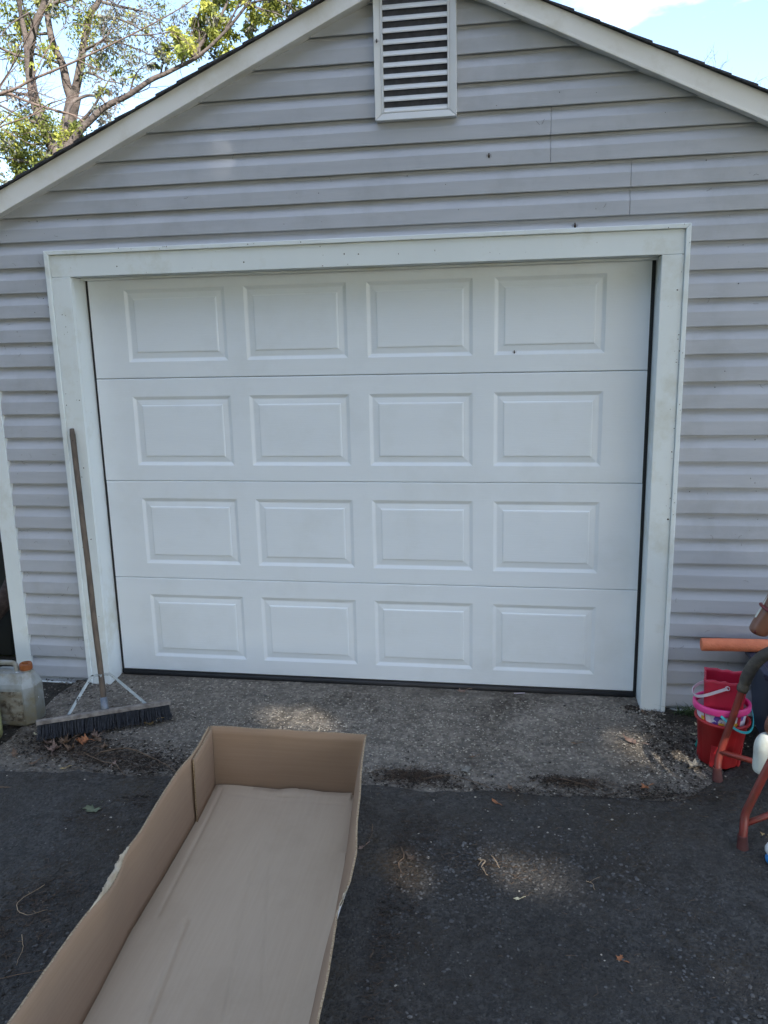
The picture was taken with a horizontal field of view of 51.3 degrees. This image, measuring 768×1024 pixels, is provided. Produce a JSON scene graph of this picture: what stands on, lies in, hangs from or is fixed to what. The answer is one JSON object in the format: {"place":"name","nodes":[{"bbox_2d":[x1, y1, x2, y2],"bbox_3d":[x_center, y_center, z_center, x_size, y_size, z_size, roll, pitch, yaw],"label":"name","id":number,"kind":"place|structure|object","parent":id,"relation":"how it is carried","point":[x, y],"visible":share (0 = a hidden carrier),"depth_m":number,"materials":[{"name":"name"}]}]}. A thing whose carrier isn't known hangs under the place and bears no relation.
{"place":"outdoors","nodes":[
{"label":"outdoors","id":0,"kind":"place"},
{"bbox_2d":[0,533,15,654],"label":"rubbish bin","id":1,"kind":"object","parent":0,"point":[7,646],"visible":0.04,"depth_m":4.74,"materials":[{"name":"black plastic"}]},
{"bbox_2d":[0,673,722,800],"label":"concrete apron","id":2,"kind":"object","parent":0,"point":[199,687],"visible":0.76,"depth_m":3.82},
{"bbox_2d":[11,748,17,759],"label":"fallen leaf","id":3,"kind":"object","parent":2,"relation":"on","point":[13,752],"visible":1,"depth_m":3.71,"materials":[{"name":"brown plant"}]},
{"bbox_2d":[46,738,60,753],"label":"fallen leaf","id":4,"kind":"object","parent":2,"relation":"on","point":[53,746],"visible":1,"depth_m":3.74,"materials":[{"name":"brown plant"}]},
{"bbox_2d":[58,734,79,743],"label":"fallen leaf","id":5,"kind":"object","parent":2,"relation":"on","point":[63,741],"visible":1,"depth_m":3.75,"materials":[{"name":"brown plant"}]},
{"bbox_2d":[64,737,76,750],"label":"fallen leaf","id":6,"kind":"object","parent":2,"relation":"on","point":[69,748],"visible":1,"depth_m":3.72,"materials":[{"name":"brown plant"}]},
{"bbox_2d":[76,734,94,744],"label":"fallen leaf","id":7,"kind":"object","parent":2,"relation":"on","point":[83,739],"visible":1,"depth_m":3.79,"materials":[{"name":"orange plant"}]},
{"bbox_2d":[92,729,103,736],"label":"fallen leaf","id":8,"kind":"object","parent":2,"relation":"on","point":[96,734],"visible":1,"depth_m":3.83,"materials":[{"name":"brown plant"}]},
{"bbox_2d":[36,428,172,741],"bbox_3d":[-1.349,0.340,3.878,0.586,1.430,0.637,1,12,9],"label":"push broom","id":9,"kind":"object","parent":2,"relation":"on","point":[104,717],"visible":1,"depth_m":3.91,"materials":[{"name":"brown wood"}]},
{"bbox_2d":[84,752,124,774],"bbox_3d":[-1.248,1.126,3.615,0.319,0.020,0.046,8,15,36],"label":"twig","id":10,"kind":"object","parent":2,"relation":"on","point":[103,761],"visible":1,"depth_m":3.61,"materials":[{"name":"brown wood"}]},
{"bbox_2d":[100,748,175,772],"bbox_3d":[-1.085,1.117,3.616,0.457,0.028,0.082,4,13,25],"label":"twig","id":11,"kind":"object","parent":2,"relation":"on","point":[137,751],"visible":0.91,"depth_m":3.68,"materials":[{"name":"brown wood"}]},
{"bbox_2d":[423,773,487,786],"bbox_3d":[0.309,1.135,3.401,0.284,0.012,0.053,2,12,15],"label":"twig","id":12,"kind":"object","parent":2,"relation":"on","point":[456,776],"visible":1,"depth_m":3.41,"materials":[{"name":"brown wood"}]},
{"bbox_2d":[459,765,477,772],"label":"fallen leaf","id":13,"kind":"object","parent":2,"relation":"on","point":[466,769],"visible":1,"depth_m":3.47,"materials":[{"name":"grey plant"}]},
{"bbox_2d":[554,775,597,789],"bbox_3d":[0.808,1.130,3.357,0.187,0.010,0.033,6,14,30],"label":"twig","id":14,"kind":"object","parent":2,"relation":"on","point":[574,781],"visible":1,"depth_m":3.35,"materials":[{"name":"brown wood"}]},
{"bbox_2d":[622,733,649,744],"bbox_3d":[1.136,1.037,3.622,0.041,0.028,0.131,-10,15,-36],"label":"fallen leaf","id":15,"kind":"object","parent":2,"relation":"on","point":[628,739],"visible":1,"depth_m":3.65,"materials":[{"name":"brown plant"}]},
{"bbox_2d":[680,753,701,766],"bbox_3d":[1.335,1.075,3.461,0.077,0.032,0.119,0,12,6],"label":"fallen leaf","id":16,"kind":"object","parent":2,"relation":"on","point":[695,762],"visible":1,"depth_m":3.46,"materials":[{"name":"beige plant"}]},
{"bbox_2d":[0,656,759,772],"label":"soil strip","id":17,"kind":"object","parent":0,"point":[751,736],"visible":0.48,"depth_m":3.96,"materials":[{"name":"black soil"}]},
{"bbox_2d":[0,712,2,737],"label":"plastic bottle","id":18,"kind":"object","parent":17,"relation":"on","point":[1,730],"visible":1,"depth_m":3.85,"materials":[{"name":"plastic"}]},
{"bbox_2d":[0,578,9,619],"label":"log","id":19,"kind":"object","parent":17,"relation":"on","point":[4,604],"visible":0.33,"depth_m":4.50,"materials":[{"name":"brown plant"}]},
{"bbox_2d":[0,660,45,725],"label":"plastic jug","id":20,"kind":"object","parent":17,"relation":"on","point":[22,701],"visible":0.97,"depth_m":3.94,"materials":[{"name":"white plastic"}]},
{"bbox_2d":[655,708,746,746],"bbox_3d":[1.453,1.005,3.777,0.420,0.040,0.300,1,12,9],"label":"soil heap","id":21,"kind":"object","parent":17,"relation":"on","point":[676,717],"visible":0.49,"depth_m":3.83,"materials":[{"name":"black soil"}]},
{"bbox_2d":[654,702,694,716],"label":"grass","id":22,"kind":"structure","parent":21,"relation":"on","point":[686,710],"depth_m":3.85,"materials":[{"name":"green plant"}]},
{"bbox_2d":[694,709,750,768],"bbox_3d":[1.462,0.983,3.478,0.227,0.205,0.227,3,11,9],"label":"toy bucket","id":23,"kind":"object","parent":17,"relation":"on","point":[709,735],"visible":0.61,"depth_m":3.41,"materials":[{"name":"red plastic"}]},
{"bbox_2d":[692,667,745,726],"bbox_3d":[1.440,0.815,3.453,0.214,0.239,0.180,5,11,21],"label":"toy mould","id":24,"kind":"object","parent":23,"relation":"in","point":[720,688],"visible":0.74,"depth_m":3.38,"materials":[{"name":"plastic"}]},
{"bbox_2d":[692,691,753,733],"bbox_3d":[1.459,0.901,3.451,0.238,0.177,0.262,0,10,9],"label":"toy pail","id":25,"kind":"object","parent":23,"relation":"in","point":[717,717],"visible":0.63,"depth_m":3.38,"materials":[{"name":"pink plastic"}]},
{"bbox_2d":[745,652,767,732],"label":"storage tub","id":26,"kind":"object","parent":17,"relation":"on","point":[759,688],"visible":0.54,"depth_m":3.64,"materials":[{"name":"blue plastic"}]},
{"bbox_2d":[700,638,767,651],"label":"pool noodle","id":27,"kind":"object","parent":26,"relation":"on","point":[732,644],"visible":0.97,"depth_m":3.69,"materials":[{"name":"orange plastic"}]},
{"bbox_2d":[2,731,760,1023],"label":"fallen leaves","id":28,"kind":"object","parent":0,"point":[575,783],"visible":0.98,"depth_m":3.32,"materials":[{"name":"brown plant"}]},
{"bbox_2d":[0,687,767,1023],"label":"asphalt driveway","id":29,"kind":"structure","parent":0,"point":[713,834],"depth_m":2.71,"materials":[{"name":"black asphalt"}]},
{"bbox_2d":[0,970,42,978],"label":"twig","id":30,"kind":"object","parent":29,"relation":"on","point":[20,974],"visible":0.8,"depth_m":2.44,"materials":[{"name":"brown wood"}]},
{"bbox_2d":[16,884,44,914],"bbox_3d":[-1.215,1.339,2.756,0.095,0.009,0.144,-7,13,-25],"label":"twig","id":31,"kind":"object","parent":29,"relation":"on","point":[25,896],"visible":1,"depth_m":2.75,"materials":[{"name":"wood"}]},
{"bbox_2d":[83,802,101,811],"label":"fallen leaf","id":32,"kind":"object","parent":29,"relation":"on","point":[89,808],"visible":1,"depth_m":3.27,"materials":[{"name":"green plant"}]},
{"bbox_2d":[7,726,366,1023],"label":"cardboard box","id":33,"kind":"object","parent":29,"relation":"on","point":[232,917],"visible":1,"depth_m":2.67,"materials":[{"name":"cardboard"}]},
{"bbox_2d":[0,678,749,1023],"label":"soil crumbs","id":34,"kind":"object","parent":29,"relation":"on","point":[374,780],"visible":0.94,"depth_m":3.37,"materials":[{"name":"brown soil"}]},
{"bbox_2d":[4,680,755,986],"bbox_3d":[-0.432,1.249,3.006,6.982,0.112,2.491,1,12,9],"label":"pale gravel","id":35,"kind":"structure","parent":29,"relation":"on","point":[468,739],"depth_m":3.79,"materials":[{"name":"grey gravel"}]},
{"bbox_2d":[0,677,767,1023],"bbox_3d":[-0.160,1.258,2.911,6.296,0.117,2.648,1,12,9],"label":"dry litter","id":36,"kind":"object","parent":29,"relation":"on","point":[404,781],"visible":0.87,"depth_m":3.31,"materials":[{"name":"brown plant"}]},
{"bbox_2d":[397,846,403,870],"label":"twig","id":37,"kind":"object","parent":29,"relation":"on","point":[402,858],"visible":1,"depth_m":2.92,"materials":[{"name":"brown wood"}]},
{"bbox_2d":[405,851,425,862],"bbox_3d":[0.114,1.256,2.906,0.091,0.029,0.030,5,17,36],"label":"fallen leaf","id":38,"kind":"object","parent":29,"relation":"on","point":[409,856],"visible":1,"depth_m":2.92,"materials":[{"name":"plant"}]},
{"bbox_2d":[478,858,487,874],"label":"twig","id":39,"kind":"object","parent":29,"relation":"on","point":[481,860],"visible":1,"depth_m":2.88,"materials":[{"name":"beige wood"}]},
{"bbox_2d":[616,955,628,962],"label":"fallen leaf","id":40,"kind":"object","parent":29,"relation":"on","point":[620,957],"visible":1,"depth_m":2.45,"materials":[{"name":"brown plant"}]},
{"bbox_2d":[712,594,767,850],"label":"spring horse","id":41,"kind":"object","parent":29,"relation":"on","point":[758,626],"visible":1,"depth_m":3.00},
{"bbox_2d":[765,842,767,862],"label":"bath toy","id":42,"kind":"object","parent":29,"relation":"on","point":[766,851],"visible":1,"depth_m":2.84,"materials":[{"name":"blue plastic"}]},
{"bbox_2d":[0,0,767,183],"label":"sky","id":43,"kind":"structure","parent":0,"point":[737,30],"materials":[{"name":"white"}]},
{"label":"ground","id":44,"kind":"structure","parent":0,"visible":0},
{"bbox_2d":[0,0,155,184],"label":"tree","id":45,"kind":"object","parent":44,"relation":"on","point":[20,157],"visible":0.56,"depth_m":12.78,"materials":[{"name":"green plant"}]},
{"bbox_2d":[0,0,206,157],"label":"tree","id":46,"kind":"object","parent":44,"relation":"on","point":[8,91],"visible":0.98,"depth_m":11.02,"materials":[{"name":"green plant"}]},
{"bbox_2d":[0,0,213,167],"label":"tree","id":47,"kind":"object","parent":44,"relation":"on","point":[103,21],"visible":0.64,"depth_m":13.46,"materials":[{"name":"green plant"}]},
{"bbox_2d":[51,0,312,148],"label":"tree","id":48,"kind":"object","parent":44,"relation":"on","point":[215,33],"visible":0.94,"depth_m":11.44,"materials":[{"name":"green plant"}]},
{"bbox_2d":[0,0,767,715],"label":"garage","id":49,"kind":"structure","parent":44,"relation":"on","point":[378,460],"depth_m":3.84,"materials":[{"name":"plastic"}]},
{"bbox_2d":[85,260,655,697],"bbox_3d":[-0.118,-0.172,4.063,2.782,2.236,0.071,1,12,9],"label":"garage door","id":50,"kind":"structure","parent":49,"relation":"in","point":[349,477],"depth_m":4.03,"materials":[{"name":"paint"}]},
{"bbox_2d":[5,92,762,672],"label":"wall specks","id":51,"kind":"structure","parent":49,"relation":"attached to","point":[347,264],"depth_m":3.71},
{"bbox_2d":[696,46,727,67],"bbox_3d":[5.542,-4.730,14.389,0.901,6.843,0.882,1,12,9],"label":"bare tree","id":52,"kind":"object","parent":44,"relation":"on","point":[714,58],"visible":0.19,"depth_m":13.77,"materials":[{"name":"plant"}]}
]}

